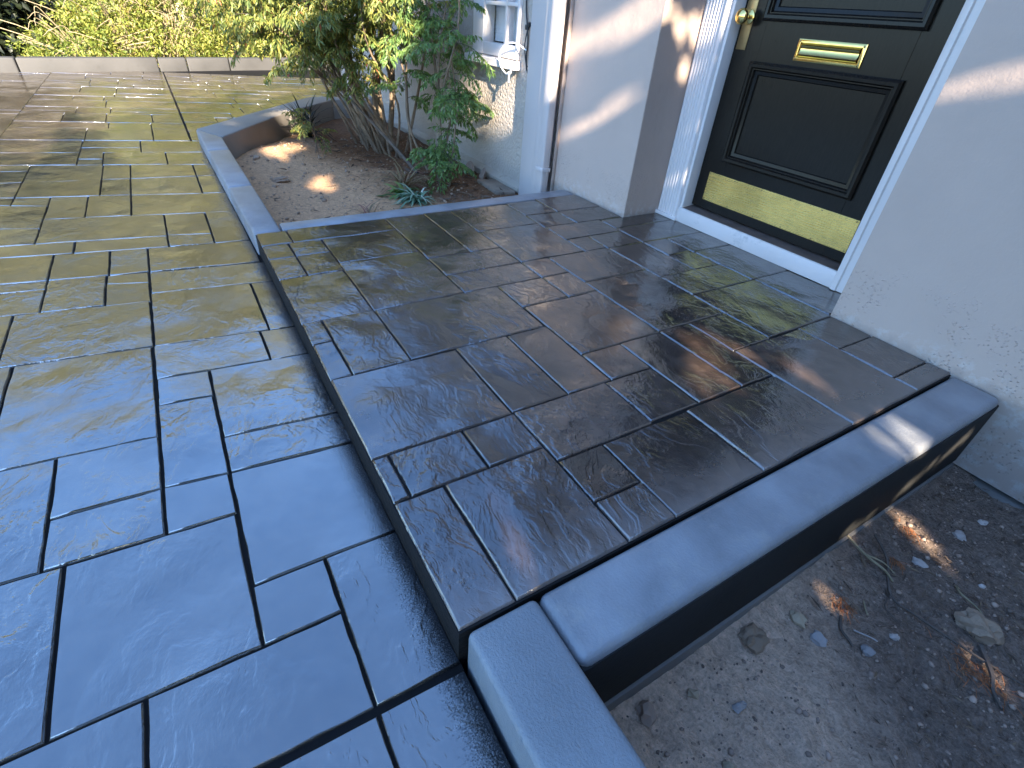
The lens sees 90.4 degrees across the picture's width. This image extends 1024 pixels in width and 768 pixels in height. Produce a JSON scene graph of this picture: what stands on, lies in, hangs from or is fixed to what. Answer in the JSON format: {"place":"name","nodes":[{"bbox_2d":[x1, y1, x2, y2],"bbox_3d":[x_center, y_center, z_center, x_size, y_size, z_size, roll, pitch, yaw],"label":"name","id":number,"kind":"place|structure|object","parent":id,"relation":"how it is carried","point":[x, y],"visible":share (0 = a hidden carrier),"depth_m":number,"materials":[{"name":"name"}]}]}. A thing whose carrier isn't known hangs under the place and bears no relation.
{"place":"outdoors","nodes":[
{"label":"outdoors","id":0,"kind":"place"},
{"bbox_2d":[47,24,258,69],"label":"ground","id":1,"kind":"structure","parent":0,"point":[87,49],"depth_m":12.08,"materials":[{"name":"brown soil"}]},
{"bbox_2d":[4,0,59,49],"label":"tree","id":2,"kind":"object","parent":1,"relation":"on","point":[36,13],"visible":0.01,"depth_m":8.38,"materials":[{"name":"green plant"}]},
{"bbox_2d":[0,0,74,57],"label":"evergreen bush","id":3,"kind":"object","parent":1,"relation":"on","point":[15,11],"visible":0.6,"depth_m":7.78,"materials":[{"name":"green plant"}]},
{"bbox_2d":[3,0,155,56],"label":"tree","id":4,"kind":"object","parent":1,"relation":"on","point":[49,21],"visible":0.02,"depth_m":8.99,"materials":[{"name":"green plant"}]},
{"bbox_2d":[1,2,166,56],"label":"hedge shrub","id":5,"kind":"object","parent":1,"relation":"on","point":[72,44],"visible":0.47,"depth_m":7.30,"materials":[{"name":"green plant"}]},
{"bbox_2d":[25,0,197,67],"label":"hedge shrub","id":6,"kind":"object","parent":1,"relation":"on","point":[90,11],"visible":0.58,"depth_m":7.58,"materials":[{"name":"green plant"}]},
{"bbox_2d":[110,0,234,63],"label":"hedge shrub","id":7,"kind":"object","parent":1,"relation":"on","point":[173,45],"visible":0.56,"depth_m":8.07,"materials":[{"name":"green plant"}]},
{"bbox_2d":[146,0,249,66],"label":"tree","id":8,"kind":"object","parent":1,"relation":"on","point":[177,3],"visible":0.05,"depth_m":10.10,"materials":[{"name":"green plant"}]},
{"bbox_2d":[155,0,274,57],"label":"hedge shrub","id":9,"kind":"object","parent":1,"relation":"on","point":[251,49],"visible":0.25,"depth_m":8.43,"materials":[{"name":"green plant"}]},
{"bbox_2d":[259,3,301,56],"bbox_3d":[-4.019,-6.729,9.039,2.759,2.456,1.907,-17,41,-27],"label":"hedge shrub","id":10,"kind":"object","parent":1,"relation":"on","point":[280,49],"visible":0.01,"depth_m":9.39,"materials":[{"name":"green plant"}]},
{"bbox_2d":[467,601,645,767],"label":"kerb","id":11,"kind":"structure","parent":1,"relation":"on","point":[542,703],"depth_m":0.87,"materials":[{"name":"grey concrete"}]},
{"bbox_2d":[337,0,1023,508],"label":"house","id":12,"kind":"structure","parent":1,"relation":"on","point":[865,158],"depth_m":2.31,"materials":[{"name":"concrete"}]},
{"bbox_2d":[473,0,522,59],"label":"window","id":13,"kind":"structure","parent":12,"relation":"in","point":[508,22],"depth_m":3.69,"materials":[{"name":"white glass"}]},
{"bbox_2d":[499,42,526,82],"bbox_3d":[-0.016,-2.220,3.511,0.047,0.237,0.285,-24,45,-33],"label":"cable loop","id":14,"kind":"object","parent":12,"relation":"attached to","point":[509,73],"visible":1,"depth_m":3.53,"materials":[{"name":"white plastic"}]},
{"bbox_2d":[524,0,530,71],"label":"cable","id":15,"kind":"object","parent":12,"relation":"attached to","point":[527,25],"visible":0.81,"depth_m":3.35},
{"bbox_2d":[692,0,965,261],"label":"front door","id":16,"kind":"structure","parent":12,"relation":"in","point":[818,98],"depth_m":2.31,"materials":[{"name":"black wood"}]},
{"bbox_2d":[538,378,998,711],"bbox_3d":[0.836,0.438,1.506,1.779,0.498,0.165,-17,41,-27],"label":"porch edging","id":17,"kind":"object","parent":1,"relation":"on","point":[630,622],"visible":0.71,"depth_m":1.21,"materials":[{"name":"grey paint"}]},
{"bbox_2d":[0,70,511,767],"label":"driveway","id":18,"kind":"structure","parent":0,"point":[204,560],"depth_m":1.28,"materials":[{"name":"stone"}]},
{"bbox_2d":[0,56,334,72],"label":"kerb","id":19,"kind":"structure","parent":18,"relation":"on","point":[18,64],"depth_m":7.07,"materials":[{"name":"concrete"}]},
{"bbox_2d":[196,97,373,254],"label":"planter kerb","id":20,"kind":"structure","parent":18,"relation":"on","point":[226,144],"depth_m":4.08,"materials":[{"name":"grey paint"}]},
{"bbox_2d":[255,195,950,674],"bbox_3d":[0.272,-0.272,2.323,2.248,0.403,2.263,-17,41,-27],"label":"porch","id":21,"kind":"object","parent":18,"relation":"on","point":[535,399],"visible":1,"depth_m":1.67,"materials":[{"name":"stone"}]},
{"bbox_2d":[279,190,572,230],"bbox_3d":[-0.398,-0.856,3.063,1.819,0.421,0.115,-18,42,-28],"label":"planter border","id":22,"kind":"object","parent":21,"relation":"on","point":[406,212],"visible":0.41,"depth_m":2.85,"materials":[{"name":"grey paint"}]},
{"bbox_2d":[236,117,517,227],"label":"planter soil","id":23,"kind":"structure","parent":0,"point":[294,174],"depth_m":3.97,"materials":[{"name":"brown soil"}]},
{"bbox_2d":[271,176,290,182],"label":"soil clod","id":24,"kind":"object","parent":23,"relation":"on","point":[285,179],"visible":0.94,"depth_m":3.77,"materials":[{"name":"soil"}]},
{"bbox_2d":[282,108,337,153],"bbox_3d":[-1.766,-2.166,4.392,0.404,0.361,0.448,5,36,0],"label":"young shrub","id":25,"kind":"object","parent":23,"relation":"on","point":[301,126],"visible":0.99,"depth_m":4.34,"materials":[{"name":"green plant"}]},
{"bbox_2d":[277,93,345,143],"bbox_3d":[-2.005,-2.632,4.956,0.820,0.410,0.640,15,37,13],"label":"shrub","id":26,"kind":"object","parent":23,"relation":"on","point":[310,133],"visible":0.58,"depth_m":4.95,"materials":[{"name":"green plant"}]},
{"bbox_2d":[193,0,466,159],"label":"bamboo shrub","id":27,"kind":"object","parent":23,"relation":"on","point":[327,30],"visible":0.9,"depth_m":3.73,"materials":[{"name":"green plant"}]},
{"bbox_2d":[277,29,418,173],"bbox_3d":[-1.403,-2.446,4.301,1.824,0.900,0.129,28,42,28],"label":"fallen branch","id":28,"kind":"object","parent":23,"relation":"on","point":[411,166],"visible":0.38,"depth_m":4.21,"materials":[{"name":"brown wood"}]},
{"bbox_2d":[346,199,386,213],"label":"grass tuft","id":29,"kind":"object","parent":23,"relation":"on","point":[369,209],"visible":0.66,"depth_m":3.30,"materials":[{"name":"green plant"}]},
{"bbox_2d":[274,132,509,219],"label":"leaf litter","id":30,"kind":"object","parent":23,"relation":"on","point":[441,198],"visible":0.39,"depth_m":4.15,"materials":[{"name":"brown plant"}]},
{"bbox_2d":[377,181,418,199],"bbox_3d":[-0.798,-1.394,3.685,0.305,0.082,0.230,13,37,12],"label":"leafy sprout","id":31,"kind":"object","parent":23,"relation":"on","point":[393,190],"visible":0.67,"depth_m":3.67,"materials":[{"name":"green plant"}]},
{"bbox_2d":[365,152,443,196],"bbox_3d":[-0.780,-1.578,3.827,0.594,0.216,0.631,18,38,18],"label":"dry clump","id":32,"kind":"object","parent":23,"relation":"on","point":[406,182],"visible":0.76,"depth_m":3.84,"materials":[{"name":"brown plant"}]},
{"bbox_2d":[391,183,436,208],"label":"variegated plant","id":33,"kind":"object","parent":23,"relation":"on","point":[413,198],"visible":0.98,"depth_m":3.58,"materials":[{"name":"green plant"}]},
{"bbox_2d":[360,0,495,194],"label":"bamboo shrub","id":34,"kind":"object","parent":23,"relation":"on","point":[466,97],"visible":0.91,"depth_m":3.72,"materials":[{"name":"green plant"}]},
{"bbox_2d":[406,144,476,186],"bbox_3d":[-0.562,-1.624,3.866,0.427,0.292,0.574,-25,46,-35],"label":"young shrub","id":35,"kind":"object","parent":23,"relation":"on","point":[439,163],"visible":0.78,"depth_m":3.79,"materials":[{"name":"green plant"}]},
{"bbox_2d":[463,161,473,171],"bbox_3d":[-0.354,-1.815,4.290,0.109,0.120,0.040,22,39,22],"label":"clay shard","id":36,"kind":"object","parent":23,"relation":"on","point":[469,164],"visible":0.42,"depth_m":4.28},
{"bbox_2d":[479,167,485,178],"bbox_3d":[-0.238,-1.708,4.157,0.038,0.120,0.114,-7,38,-16],"label":"clay shard","id":37,"kind":"object","parent":23,"relation":"on","point":[482,174],"visible":0.65,"depth_m":4.16,"materials":[{"name":"grey ceramic"}]},
{"bbox_2d":[477,179,514,194],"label":"stone slab","id":38,"kind":"structure","parent":23,"relation":"on","point":[493,185],"depth_m":3.92,"materials":[{"name":"grey stone"}]},
{"bbox_2d":[610,463,1023,767],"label":"soil bed","id":39,"kind":"object","parent":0,"point":[726,645],"visible":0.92,"depth_m":1.28,"materials":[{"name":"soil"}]},
{"bbox_2d":[636,700,656,727],"bbox_3d":[0.310,0.757,1.172,0.040,0.041,0.059,-6,37,-15],"label":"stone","id":40,"kind":"object","parent":39,"relation":"on","point":[646,712],"visible":1,"depth_m":1.16,"materials":[{"name":"grey stone"}]},
{"bbox_2d":[688,688,698,699],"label":"stone","id":41,"kind":"object","parent":39,"relation":"on","point":[693,693],"visible":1,"depth_m":1.22,"materials":[{"name":"grey stone"}]},
{"bbox_2d":[722,760,734,767],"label":"stone","id":42,"kind":"object","parent":39,"relation":"on","point":[727,764],"visible":1,"depth_m":1.09,"materials":[{"name":"grey stone"}]},
{"bbox_2d":[732,700,746,713],"bbox_3d":[0.534,0.754,1.193,0.040,0.023,0.022,-17,41,-27],"label":"stone","id":43,"kind":"object","parent":39,"relation":"on","point":[738,707],"visible":1,"depth_m":1.19,"materials":[{"name":"grey stone"}]},
{"bbox_2d":[737,622,769,653],"bbox_3d":[0.629,0.665,1.326,0.081,0.054,0.072,-17,41,-27],"label":"soil clod","id":44,"kind":"object","parent":39,"relation":"on","point":[754,638],"visible":1,"depth_m":1.31,"materials":[{"name":"soil"}]},
{"bbox_2d":[790,610,806,628],"bbox_3d":[0.772,0.634,1.375,0.043,0.032,0.043,23,40,23],"label":"stone","id":45,"kind":"object","parent":39,"relation":"on","point":[798,619],"visible":1,"depth_m":1.36,"materials":[{"name":"grey stone"}]},
{"bbox_2d":[810,629,827,646],"bbox_3d":[0.804,0.669,1.335,0.042,0.025,0.040,17,38,16],"label":"stone","id":46,"kind":"object","parent":39,"relation":"on","point":[817,638],"visible":1,"depth_m":1.33,"materials":[{"name":"grey stone"}]},
{"bbox_2d":[830,593,859,623],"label":"needle tuft","id":47,"kind":"object","parent":39,"relation":"on","point":[851,608],"visible":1,"depth_m":1.41,"materials":[{"name":"brown plant"}]},
{"bbox_2d":[839,615,853,646],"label":"twig","id":48,"kind":"object","parent":39,"relation":"on","point":[841,629],"visible":1,"depth_m":1.36,"materials":[{"name":"wood"}]},
{"bbox_2d":[854,630,877,641],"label":"twig","id":49,"kind":"object","parent":39,"relation":"on","point":[866,635],"visible":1,"depth_m":1.34,"materials":[{"name":"white wood"}]},
{"bbox_2d":[861,644,875,656],"bbox_3d":[0.917,0.689,1.313,0.032,0.022,0.031,-17,41,-27],"label":"stone","id":50,"kind":"object","parent":39,"relation":"on","point":[867,650],"visible":1,"depth_m":1.30,"materials":[{"name":"grey stone"}]},
{"bbox_2d":[847,535,895,581],"bbox_3d":[1.079,0.515,1.524,0.040,0.031,0.157,-17,41,-27],"label":"twig","id":51,"kind":"object","parent":39,"relation":"on","point":[869,557],"visible":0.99,"depth_m":1.52,"materials":[{"name":"wood"}]},
{"bbox_2d":[889,633,899,640],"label":"stone","id":52,"kind":"object","parent":39,"relation":"on","point":[894,637],"visible":1,"depth_m":1.34,"materials":[{"name":"grey stone"}]},
{"bbox_2d":[889,557,911,573],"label":"needle tuft","id":53,"kind":"object","parent":39,"relation":"on","point":[895,561],"visible":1,"depth_m":1.53,"materials":[{"name":"brown plant"}]},
{"bbox_2d":[892,517,922,548],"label":"needle tuft","id":54,"kind":"object","parent":39,"relation":"on","point":[912,532],"visible":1,"depth_m":1.62,"materials":[{"name":"brown plant"}]},
{"bbox_2d":[805,475,1023,767],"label":"leaf litter","id":55,"kind":"object","parent":39,"relation":"on","point":[924,649],"visible":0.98,"depth_m":1.39,"materials":[{"name":"brown plant"}]},
{"bbox_2d":[912,556,928,567],"bbox_3d":[1.238,0.547,1.544,0.047,0.024,0.035,27,41,27],"label":"stone","id":56,"kind":"object","parent":39,"relation":"on","point":[921,563],"visible":0.94,"depth_m":1.54,"materials":[{"name":"grey stone"}]},
{"bbox_2d":[874,534,1023,685],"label":"twig","id":57,"kind":"object","parent":39,"relation":"on","point":[898,603],"visible":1,"depth_m":1.40,"materials":[{"name":"wood"}]},
{"bbox_2d":[952,530,966,540],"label":"stone","id":58,"kind":"object","parent":39,"relation":"on","point":[960,535],"visible":0.97,"depth_m":1.64,"materials":[{"name":"grey stone"}]},
{"bbox_2d":[955,585,981,612],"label":"twig","id":59,"kind":"object","parent":39,"relation":"on","point":[966,598],"visible":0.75,"depth_m":1.44,"materials":[{"name":"wood"}]},
{"bbox_2d":[925,627,1023,716],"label":"needle tuft","id":60,"kind":"object","parent":39,"relation":"on","point":[983,678],"visible":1,"depth_m":1.30,"materials":[{"name":"brown plant"}]},
{"bbox_2d":[954,607,1004,645],"bbox_3d":[1.271,0.666,1.387,0.090,0.075,0.113,-17,41,-27],"label":"rock","id":61,"kind":"object","parent":39,"relation":"on","point":[979,626],"visible":0.98,"depth_m":1.37,"materials":[{"name":"grey stone"}]},
{"bbox_2d":[977,519,987,525],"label":"stone","id":62,"kind":"object","parent":39,"relation":"on","point":[981,522],"visible":1,"depth_m":1.69,"materials":[{"name":"grey stone"}]},
{"bbox_2d":[977,644,1003,709],"bbox_3d":[1.218,0.742,1.293,0.017,0.017,0.165,17,38,16],"label":"twig","id":63,"kind":"object","parent":39,"relation":"on","point":[983,653],"visible":1,"depth_m":1.29,"materials":[{"name":"wood"}]}
]}

